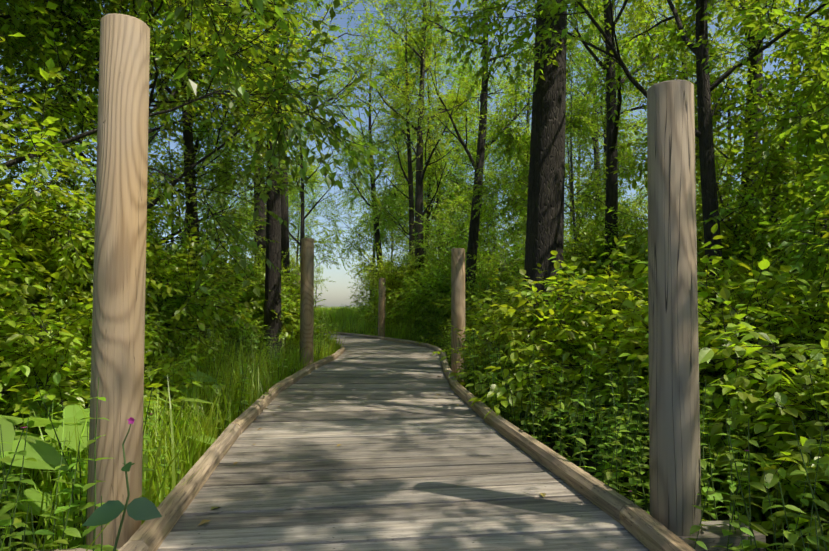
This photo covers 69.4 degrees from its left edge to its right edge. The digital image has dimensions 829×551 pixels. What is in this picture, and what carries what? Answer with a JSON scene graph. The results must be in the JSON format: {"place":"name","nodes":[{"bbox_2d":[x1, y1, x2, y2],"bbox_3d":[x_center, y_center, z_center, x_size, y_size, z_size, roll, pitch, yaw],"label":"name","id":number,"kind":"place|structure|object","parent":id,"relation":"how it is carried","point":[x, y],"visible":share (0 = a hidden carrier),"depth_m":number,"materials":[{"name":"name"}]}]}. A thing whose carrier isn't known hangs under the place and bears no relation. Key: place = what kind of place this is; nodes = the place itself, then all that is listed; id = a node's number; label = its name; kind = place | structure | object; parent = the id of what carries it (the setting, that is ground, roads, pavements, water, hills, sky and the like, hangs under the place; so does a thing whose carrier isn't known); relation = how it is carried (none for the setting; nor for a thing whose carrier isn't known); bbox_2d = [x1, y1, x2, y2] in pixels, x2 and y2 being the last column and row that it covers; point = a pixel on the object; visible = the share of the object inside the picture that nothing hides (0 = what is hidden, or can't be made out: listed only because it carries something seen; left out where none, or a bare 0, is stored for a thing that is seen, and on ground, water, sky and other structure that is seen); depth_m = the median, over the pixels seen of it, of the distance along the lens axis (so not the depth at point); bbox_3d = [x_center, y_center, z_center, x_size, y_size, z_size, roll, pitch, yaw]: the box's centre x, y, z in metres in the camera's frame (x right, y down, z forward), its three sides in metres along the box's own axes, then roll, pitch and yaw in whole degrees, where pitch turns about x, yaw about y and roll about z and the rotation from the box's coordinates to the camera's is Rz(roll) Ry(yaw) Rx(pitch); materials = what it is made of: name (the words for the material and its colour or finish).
{"place":"outdoors","nodes":[
{"label":"outdoors","id":0,"kind":"place"},
{"bbox_2d":[0,363,822,550],"bbox_3d":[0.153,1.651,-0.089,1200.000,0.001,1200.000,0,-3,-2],"label":"ground","id":1,"kind":"structure","parent":0,"point":[722,517],"depth_m":5.43,"materials":[{"name":"soil"}]},
{"bbox_2d":[1,435,50,550],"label":"broad-leaved plant","id":2,"kind":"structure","parent":1,"relation":"on","point":[34,495],"depth_m":3.97,"materials":[{"name":"green plant"}]},
{"bbox_2d":[0,439,69,476],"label":"leaf","id":3,"kind":"object","parent":1,"relation":"on","point":[46,455],"visible":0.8,"depth_m":3.49,"materials":[{"name":"green plant"}]},
{"bbox_2d":[0,416,87,550],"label":"broad-leaved plant","id":4,"kind":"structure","parent":1,"relation":"on","point":[9,433],"depth_m":4.15,"materials":[{"name":"green plant"}]},
{"bbox_2d":[0,427,88,550],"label":"leafy plants","id":5,"kind":"object","parent":1,"relation":"on","point":[57,542],"visible":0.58,"depth_m":3.28,"materials":[{"name":"green plant"}]},
{"bbox_2d":[0,385,89,539],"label":"butterbur plant","id":6,"kind":"object","parent":1,"relation":"on","point":[48,430],"visible":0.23,"depth_m":4.36,"materials":[{"name":"green plant"}]},
{"bbox_2d":[0,0,97,160],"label":"tree","id":7,"kind":"object","parent":1,"relation":"on","point":[12,50],"visible":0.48,"depth_m":9.76,"materials":[{"name":"green plant"}]},
{"bbox_2d":[0,377,117,550],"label":"leafy plants","id":8,"kind":"object","parent":1,"relation":"on","point":[5,519],"visible":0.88,"depth_m":3.01,"materials":[{"name":"green plant"}]},
{"bbox_2d":[0,153,152,373],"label":"bush","id":9,"kind":"object","parent":1,"relation":"on","point":[56,251],"visible":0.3,"depth_m":7.12,"materials":[{"name":"green plant"}]},
{"bbox_2d":[0,0,154,228],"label":"tree","id":10,"kind":"object","parent":1,"relation":"on","point":[48,74],"visible":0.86,"depth_m":6.61,"materials":[{"name":"green plant"}]},
{"bbox_2d":[0,73,156,425],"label":"bush","id":11,"kind":"object","parent":1,"relation":"on","point":[14,267],"visible":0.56,"depth_m":6.84,"materials":[{"name":"green plant"}]},
{"bbox_2d":[0,383,158,550],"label":"leafy plants","id":12,"kind":"object","parent":1,"relation":"on","point":[76,541],"visible":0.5,"depth_m":3.60,"materials":[{"name":"green plant"}]},
{"bbox_2d":[0,105,186,356],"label":"bush","id":13,"kind":"object","parent":1,"relation":"on","point":[74,216],"visible":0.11,"depth_m":7.83,"materials":[{"name":"green plant"}]},
{"bbox_2d":[2,261,189,383],"bbox_3d":[-4.698,1.243,7.452,3.953,3.100,3.837,1,-3,-21],"label":"bush","id":14,"kind":"object","parent":1,"relation":"on","point":[78,305],"visible":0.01,"depth_m":7.24,"materials":[{"name":"green plant"}]},
{"bbox_2d":[0,0,195,149],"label":"tree","id":15,"kind":"object","parent":1,"relation":"on","point":[98,4],"visible":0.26,"depth_m":9.53,"materials":[{"name":"green plant"}]},
{"bbox_2d":[0,377,215,515],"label":"butterbur plant","id":16,"kind":"object","parent":1,"relation":"on","point":[69,412],"visible":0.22,"depth_m":5.12,"materials":[{"name":"green plant"}]},
{"bbox_2d":[1,371,217,549],"bbox_3d":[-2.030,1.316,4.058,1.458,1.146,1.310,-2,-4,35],"label":"grass","id":17,"kind":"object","parent":1,"relation":"on","point":[148,495],"visible":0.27,"depth_m":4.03,"materials":[{"name":"green plant"}]},
{"bbox_2d":[0,267,224,529],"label":"bush","id":18,"kind":"object","parent":1,"relation":"on","point":[33,349],"visible":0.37,"depth_m":5.43,"materials":[{"name":"green plant"}]},
{"bbox_2d":[86,13,149,548],"bbox_3d":[-1.693,0.478,3.409,0.278,3.910,0.278,-1,-3,15],"label":"post","id":19,"kind":"object","parent":1,"relation":"on","point":[118,327],"visible":0.98,"depth_m":3.34,"materials":[{"name":"brown wood"}]},
{"bbox_2d":[82,417,161,550],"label":"campion plant","id":20,"kind":"object","parent":1,"relation":"on","point":[142,508],"visible":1,"depth_m":2.17,"materials":[{"name":"green plant"}]},
{"bbox_2d":[3,175,252,371],"bbox_3d":[-5.792,0.672,10.384,5.889,4.743,4.481,2,-3,-30],"label":"bush","id":21,"kind":"object","parent":1,"relation":"on","point":[173,301],"visible":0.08,"depth_m":10.35,"materials":[{"name":"green plant"}]},
{"bbox_2d":[0,163,264,377],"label":"bush","id":22,"kind":"object","parent":1,"relation":"on","point":[157,271],"visible":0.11,"depth_m":9.53,"materials":[{"name":"green plant"}]},
{"bbox_2d":[0,0,300,355],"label":"tree","id":23,"kind":"object","parent":1,"relation":"on","point":[228,190],"visible":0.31,"depth_m":12.13,"materials":[{"name":"green plant"}]},
{"bbox_2d":[0,1,309,274],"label":"tree","id":24,"kind":"object","parent":1,"relation":"on","point":[25,168],"visible":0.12,"depth_m":16.96,"materials":[{"name":"green plant"}]},
{"bbox_2d":[9,0,312,346],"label":"tree","id":25,"kind":"object","parent":1,"relation":"on","point":[188,143],"visible":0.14,"depth_m":15.23,"materials":[{"name":"green plant"}]},
{"bbox_2d":[0,0,330,272],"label":"tree","id":26,"kind":"object","parent":1,"relation":"on","point":[81,11],"visible":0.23,"depth_m":13.10,"materials":[{"name":"green plant"}]},
{"bbox_2d":[90,85,259,268],"bbox_3d":[-8.114,-1.777,20.759,4.927,9.781,6.533,-3,-4,42],"label":"tree","id":27,"kind":"object","parent":1,"relation":"on","point":[150,145],"visible":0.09,"depth_m":20.69,"materials":[{"name":"green plant"}]},
{"bbox_2d":[0,0,353,374],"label":"tree","id":28,"kind":"object","parent":1,"relation":"on","point":[203,28],"visible":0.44,"depth_m":9.98,"materials":[{"name":"green plant"}]},
{"bbox_2d":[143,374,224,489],"bbox_3d":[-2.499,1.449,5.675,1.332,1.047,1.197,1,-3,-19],"label":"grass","id":29,"kind":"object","parent":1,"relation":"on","point":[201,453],"visible":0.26,"depth_m":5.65,"materials":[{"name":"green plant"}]},
{"bbox_2d":[75,0,298,249],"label":"understorey tree","id":30,"kind":"object","parent":1,"relation":"on","point":[229,202],"visible":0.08,"depth_m":25.04,"materials":[{"name":"green plant"}]},
{"bbox_2d":[146,221,235,348],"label":"bush","id":31,"kind":"object","parent":1,"relation":"on","point":[177,257],"visible":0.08,"depth_m":14.65,"materials":[{"name":"green plant"}]},
{"bbox_2d":[0,0,392,302],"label":"tree","id":32,"kind":"object","parent":1,"relation":"on","point":[221,53],"visible":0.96,"depth_m":6.50,"materials":[{"name":"green plant"}]},
{"bbox_2d":[157,345,277,445],"bbox_3d":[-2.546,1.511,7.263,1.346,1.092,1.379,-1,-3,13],"label":"grass","id":33,"kind":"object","parent":1,"relation":"on","point":[230,415],"visible":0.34,"depth_m":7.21,"materials":[{"name":"green plant"}]},
{"bbox_2d":[158,325,295,395],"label":"grass","id":34,"kind":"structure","parent":1,"relation":"on","point":[225,363],"depth_m":11.09,"materials":[{"name":"green plant"}]},
{"bbox_2d":[173,256,299,360],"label":"bush","id":35,"kind":"object","parent":1,"relation":"on","point":[238,330],"visible":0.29,"depth_m":16.57,"materials":[{"name":"green plant"}]},
{"bbox_2d":[154,0,346,360],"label":"tree","id":36,"kind":"object","parent":1,"relation":"on","point":[272,300],"visible":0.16,"depth_m":16.59,"materials":[{"name":"brown plant"}]},
{"bbox_2d":[181,220,324,355],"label":"bush","id":37,"kind":"object","parent":1,"relation":"on","point":[283,287],"visible":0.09,"depth_m":17.76,"materials":[{"name":"green plant"}]},
{"bbox_2d":[209,127,327,265],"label":"tree","id":38,"kind":"object","parent":1,"relation":"on","point":[296,217],"visible":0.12,"depth_m":49.28,"materials":[{"name":"green plant"}]},
{"bbox_2d":[216,245,324,324],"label":"bush","id":39,"kind":"object","parent":1,"relation":"on","point":[292,272],"visible":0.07,"depth_m":19.42,"materials":[{"name":"green plant"}]},
{"bbox_2d":[231,287,335,363],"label":"bush","id":40,"kind":"object","parent":1,"relation":"on","point":[296,331],"visible":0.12,"depth_m":17.39,"materials":[{"name":"green plant"}]},
{"bbox_2d":[177,0,401,269],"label":"tree","id":41,"kind":"object","parent":1,"relation":"on","point":[260,231],"visible":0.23,"depth_m":25.04,"materials":[{"name":"green plant"}]},
{"bbox_2d":[178,0,409,290],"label":"tree","id":42,"kind":"object","parent":1,"relation":"on","point":[284,228],"visible":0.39,"depth_m":21.01,"materials":[{"name":"green plant"}]},
{"bbox_2d":[244,152,355,308],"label":"tree","id":43,"kind":"object","parent":1,"relation":"on","point":[298,208],"visible":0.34,"depth_m":48.85,"materials":[{"name":"green plant"}]},
{"bbox_2d":[299,238,313,367],"bbox_3d":[-2.347,1.062,13.030,0.299,3.750,0.299,-1,-3,12],"label":"post","id":44,"kind":"object","parent":1,"relation":"on","point":[307,297],"visible":0.71,"depth_m":12.95,"materials":[{"name":"brown wood"}]},
{"bbox_2d":[251,66,369,290],"bbox_3d":[-6.518,-5.135,38.061,7.994,18.227,7.130,-4,-4,12],"label":"tree","id":45,"kind":"object","parent":1,"relation":"on","point":[302,228],"visible":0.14,"depth_m":37.79,"materials":[{"name":"green plant"}]},
{"bbox_2d":[307,13,417,267],"bbox_3d":[-2.812,-6.041,37.156,7.269,20.017,8.446,0,-3,7],"label":"tree","id":46,"kind":"object","parent":1,"relation":"on","point":[377,233],"visible":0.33,"depth_m":36.67,"materials":[{"name":"green plant"}]},
{"bbox_2d":[316,116,424,308],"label":"tree","id":47,"kind":"object","parent":1,"relation":"on","point":[328,202],"visible":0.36,"depth_m":49.68,"materials":[{"name":"green plant"}]},
{"bbox_2d":[331,172,442,311],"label":"tree","id":48,"kind":"object","parent":1,"relation":"on","point":[385,240],"visible":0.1,"depth_m":48.61,"materials":[{"name":"green plant"}]},
{"bbox_2d":[24,520,765,550],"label":"boardwalk cross beam","id":49,"kind":"structure","parent":1,"relation":"on","point":[709,537],"depth_m":3.42,"materials":[{"name":"brown wood"}]},
{"bbox_2d":[157,334,649,550],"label":"boardwalk deck planks","id":50,"kind":"object","parent":49,"relation":"on","point":[413,461],"visible":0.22,"depth_m":4.50,"materials":[{"name":"grey wood"}]},
{"bbox_2d":[118,332,695,550],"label":"boardwalk kerb timbers","id":51,"kind":"object","parent":50,"relation":"on","point":[646,529],"visible":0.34,"depth_m":4.28,"materials":[{"name":"brown wood"}]},
{"bbox_2d":[346,243,447,336],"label":"bush","id":52,"kind":"object","parent":1,"relation":"on","point":[392,282],"visible":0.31,"depth_m":26.62,"materials":[{"name":"green plant"}]},
{"bbox_2d":[337,0,477,294],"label":"tree","id":53,"kind":"object","parent":1,"relation":"on","point":[407,92],"visible":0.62,"depth_m":29.13,"materials":[{"name":"green plant"}]},
{"bbox_2d":[356,145,458,293],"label":"tree","id":54,"kind":"object","parent":1,"relation":"on","point":[399,239],"visible":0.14,"depth_m":44.38,"materials":[{"name":"green plant"}]},
{"bbox_2d":[327,34,504,263],"bbox_3d":[0.194,-5.285,33.693,9.875,18.403,9.086,-2,-3,31],"label":"tree","id":55,"kind":"object","parent":1,"relation":"on","point":[386,219],"visible":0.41,"depth_m":33.02,"materials":[{"name":"green plant"}]},
{"bbox_2d":[330,0,520,330],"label":"tree","id":56,"kind":"object","parent":1,"relation":"on","point":[420,174],"visible":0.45,"depth_m":27.70,"materials":[{"name":"green plant"}]},
{"bbox_2d":[363,53,517,262],"bbox_3d":[2.092,-5.382,38.482,10.270,19.139,9.449,-2,-4,39],"label":"tree","id":57,"kind":"object","parent":1,"relation":"on","point":[489,156],"visible":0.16,"depth_m":38.42,"materials":[{"name":"green plant"}]},
{"bbox_2d":[383,232,517,342],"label":"bush","id":58,"kind":"object","parent":1,"relation":"on","point":[407,308],"visible":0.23,"depth_m":22.85,"materials":[{"name":"green plant"}]},
{"bbox_2d":[408,252,504,343],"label":"bush","id":59,"kind":"object","parent":1,"relation":"on","point":[431,304],"visible":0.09,"depth_m":21.74,"materials":[{"name":"green plant"}]},
{"bbox_2d":[451,248,465,386],"bbox_3d":[0.859,1.168,11.713,0.288,3.400,0.288,0,-3,4],"label":"post","id":60,"kind":"object","parent":1,"relation":"on","point":[458,317],"visible":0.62,"depth_m":11.63,"materials":[{"name":"brown wood"}]},
{"bbox_2d":[404,202,525,338],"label":"bush","id":61,"kind":"object","parent":1,"relation":"on","point":[461,239],"visible":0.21,"depth_m":25.00,"materials":[{"name":"green plant"}]},
{"bbox_2d":[426,133,527,272],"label":"tree","id":62,"kind":"object","parent":1,"relation":"on","point":[460,180],"visible":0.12,"depth_m":34.87,"materials":[{"name":"green plant"}]},
{"bbox_2d":[389,66,567,263],"bbox_3d":[3.164,-3.735,31.694,8.830,15.054,8.075,0,-3,-9],"label":"tree","id":63,"kind":"object","parent":1,"relation":"on","point":[455,157],"visible":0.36,"depth_m":30.68,"materials":[{"name":"green plant"}]},
{"bbox_2d":[375,0,592,303],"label":"tree","id":64,"kind":"object","parent":1,"relation":"on","point":[472,247],"visible":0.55,"depth_m":22.52,"materials":[{"name":"green plant"}]},
{"bbox_2d":[432,264,592,360],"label":"bush","id":65,"kind":"object","parent":1,"relation":"on","point":[481,323],"depth_m":15.30,"materials":[{"name":"green plant"}]},
{"bbox_2d":[455,116,585,284],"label":"understorey tree","id":66,"kind":"object","parent":1,"relation":"on","point":[499,181],"visible":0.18,"depth_m":25.77,"materials":[{"name":"green plant"}]},
{"bbox_2d":[484,333,573,447],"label":"leafy plants","id":67,"kind":"object","parent":1,"relation":"on","point":[529,413],"visible":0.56,"depth_m":7.03,"materials":[{"name":"green plant"}]},
{"bbox_2d":[467,10,597,260],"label":"forest tree","id":68,"kind":"object","parent":1,"relation":"on","point":[527,121],"visible":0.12,"depth_m":51.21,"materials":[{"name":"green plant"}]},
{"bbox_2d":[440,243,647,421],"bbox_3d":[2.624,1.242,9.625,4.519,3.543,4.386,-1,-3,20],"label":"bush","id":69,"kind":"object","parent":1,"relation":"on","point":[504,320],"visible":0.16,"depth_m":9.81,"materials":[{"name":"green plant"}]},
{"bbox_2d":[523,0,566,339],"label":"tree","id":70,"kind":"object","parent":1,"relation":"on","point":[545,223],"visible":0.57,"depth_m":11.36,"materials":[{"name":"brown plant"}]},
{"bbox_2d":[454,29,647,292],"bbox_3d":[4.956,-2.560,20.119,7.321,11.410,5.738,0,-3,-6],"label":"tree","id":71,"kind":"object","parent":1,"relation":"on","point":[573,130],"visible":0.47,"depth_m":20.16,"materials":[{"name":"green plant"}]},
{"bbox_2d":[519,354,597,463],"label":"leafy plants","id":72,"kind":"object","parent":1,"relation":"on","point":[543,428],"visible":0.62,"depth_m":6.26,"materials":[{"name":"green plant"}]},
{"bbox_2d":[495,85,647,268],"bbox_3d":[7.966,-2.769,28.976,8.681,12.873,6.488,0,-3,-3],"label":"understorey tree","id":73,"kind":"object","parent":1,"relation":"on","point":[594,171],"visible":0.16,"depth_m":27.95,"materials":[{"name":"green plant"}]},
{"bbox_2d":[526,336,636,481],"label":"leafy plants","id":74,"kind":"object","parent":1,"relation":"on","point":[561,378],"visible":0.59,"depth_m":5.64,"materials":[{"name":"green plant"}]},
{"bbox_2d":[473,195,697,330],"bbox_3d":[5.473,0.463,17.392,5.438,6.323,6.100,3,-4,-43],"label":"bush","id":75,"kind":"object","parent":1,"relation":"on","point":[590,236],"visible":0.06,"depth_m":16.24,"materials":[{"name":"green plant"}]},
{"bbox_2d":[550,389,646,493],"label":"leafy plants","id":76,"kind":"object","parent":1,"relation":"on","point":[601,467],"visible":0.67,"depth_m":5.19,"materials":[{"name":"green plant"}]},
{"bbox_2d":[575,203,647,293],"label":"bush","id":77,"kind":"object","parent":1,"relation":"on","point":[599,266],"visible":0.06,"depth_m":15.71,"materials":[{"name":"green plant"}]},
{"bbox_2d":[505,0,730,282],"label":"tree","id":78,"kind":"object","parent":1,"relation":"on","point":[612,128],"visible":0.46,"depth_m":16.17,"materials":[{"name":"green plant"}]},
{"bbox_2d":[565,0,670,226],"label":"forest tree","id":79,"kind":"object","parent":1,"relation":"on","point":[592,138],"visible":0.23,"depth_m":41.38,"materials":[{"name":"green plant"}]},
{"bbox_2d":[412,0,828,311],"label":"tree","id":80,"kind":"object","parent":1,"relation":"on","point":[699,47],"visible":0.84,"depth_m":9.63,"materials":[{"name":"green plant"}]},
{"bbox_2d":[465,225,810,456],"bbox_3d":[3.349,1.113,8.237,4.654,3.759,4.794,2,-4,-32],"label":"bush","id":81,"kind":"object","parent":1,"relation":"on","point":[568,350],"visible":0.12,"depth_m":7.96,"materials":[{"name":"green plant"}]},
{"bbox_2d":[565,360,716,512],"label":"leafy plants","id":82,"kind":"object","parent":1,"relation":"on","point":[626,436],"visible":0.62,"depth_m":4.73,"materials":[{"name":"green plant"}]},
{"bbox_2d":[468,224,817,489],"bbox_3d":[2.669,1.040,7.253,4.063,3.343,3.747,-1,-3,9],"label":"bush","id":83,"kind":"object","parent":1,"relation":"on","point":[610,352],"visible":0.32,"depth_m":7.29,"materials":[{"name":"green plant"}]},
{"bbox_2d":[566,0,726,235],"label":"forest tree","id":84,"kind":"object","parent":1,"relation":"on","point":[592,39],"visible":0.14,"depth_m":33.87,"materials":[{"name":"green plant"}]},
{"bbox_2d":[602,372,716,520],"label":"leafy plants","id":85,"kind":"object","parent":1,"relation":"on","point":[610,474],"visible":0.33,"depth_m":4.27,"materials":[{"name":"green plant"}]},
{"bbox_2d":[647,80,701,536],"bbox_3d":[1.560,0.638,3.604,0.284,3.610,0.284,-1,-3,26],"label":"post","id":86,"kind":"object","parent":1,"relation":"on","point":[674,451],"visible":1,"depth_m":3.52,"materials":[{"name":"brown wood"}]},
{"bbox_2d":[597,349,759,486],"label":"leafy plants","id":87,"kind":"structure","parent":1,"relation":"on","point":[638,445],"depth_m":5.41,"materials":[{"name":"green plant"}]},
{"bbox_2d":[544,223,828,549],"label":"bush","id":88,"kind":"object","parent":1,"relation":"on","point":[740,348],"visible":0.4,"depth_m":5.11,"materials":[{"name":"green plant"}]},
{"bbox_2d":[598,0,802,146],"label":"forest tree","id":89,"kind":"object","parent":1,"relation":"on","point":[633,32],"visible":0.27,"depth_m":25.70,"materials":[{"name":"green plant"}]},
{"bbox_2d":[627,393,786,550],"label":"leafy plants","id":90,"kind":"object","parent":1,"relation":"on","point":[719,497],"visible":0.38,"depth_m":3.77,"materials":[{"name":"green plant"}]},
{"bbox_2d":[596,209,828,453],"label":"bush","id":91,"kind":"object","parent":1,"relation":"on","point":[783,277],"visible":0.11,"depth_m":5.84,"materials":[{"name":"green plant"}]},
{"bbox_2d":[611,0,828,282],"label":"tree","id":92,"kind":"object","parent":1,"relation":"on","point":[784,167],"visible":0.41,"depth_m":12.34,"materials":[{"name":"green plant"}]},
{"bbox_2d":[632,192,823,313],"bbox_3d":[7.279,0.591,12.192,4.966,4.887,4.793,1,-3,-21],"label":"bush","id":93,"kind":"object","parent":1,"relation":"on","point":[729,243],"visible":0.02,"depth_m":12.43,"materials":[{"name":"green plant"}]},
{"bbox_2d":[648,251,817,374],"bbox_3d":[4.103,1.057,7.605,3.251,3.019,3.737,0,-3,-8],"label":"bush","id":94,"kind":"object","parent":1,"relation":"on","point":[726,281],"visible":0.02,"depth_m":7.10,"materials":[{"name":"green plant"}]},
{"bbox_2d":[667,0,817,239],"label":"tree","id":95,"kind":"object","parent":1,"relation":"on","point":[754,62],"visible":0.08,"depth_m":16.30,"materials":[{"name":"green plant"}]},
{"bbox_2d":[685,406,828,550],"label":"leafy plants","id":96,"kind":"object","parent":1,"relation":"on","point":[746,543],"visible":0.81,"depth_m":3.22,"materials":[{"name":"green plant"}]},
{"bbox_2d":[701,369,821,520],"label":"leafy plants","id":97,"kind":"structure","parent":1,"relation":"on","point":[717,486],"depth_m":4.69,"materials":[{"name":"green plant"}]},
{"bbox_2d":[698,305,828,474],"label":"bush","id":98,"kind":"object","parent":1,"relation":"on","point":[811,335],"visible":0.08,"depth_m":5.28,"materials":[{"name":"green plant"}]},
{"bbox_2d":[700,339,828,550],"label":"bush","id":99,"kind":"object","parent":1,"relation":"on","point":[788,413],"visible":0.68,"depth_m":4.06,"materials":[{"name":"green plant"}]},
{"bbox_2d":[716,0,828,312],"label":"tree","id":100,"kind":"object","parent":1,"relation":"on","point":[811,139],"visible":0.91,"depth_m":6.80,"materials":[{"name":"green plant"}]},
{"bbox_2d":[719,173,828,322],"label":"bush","id":101,"kind":"object","parent":1,"relation":"on","point":[750,242],"visible":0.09,"depth_m":10.85,"materials":[{"name":"green plant"}]},
{"bbox_2d":[720,419,828,550],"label":"leafy plants","id":102,"kind":"object","parent":1,"relation":"on","point":[792,538],"visible":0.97,"depth_m":2.97,"materials":[{"name":"green plant"}]},
{"bbox_2d":[0,0,827,307],"label":"sky","id":103,"kind":"structure","parent":0,"point":[337,294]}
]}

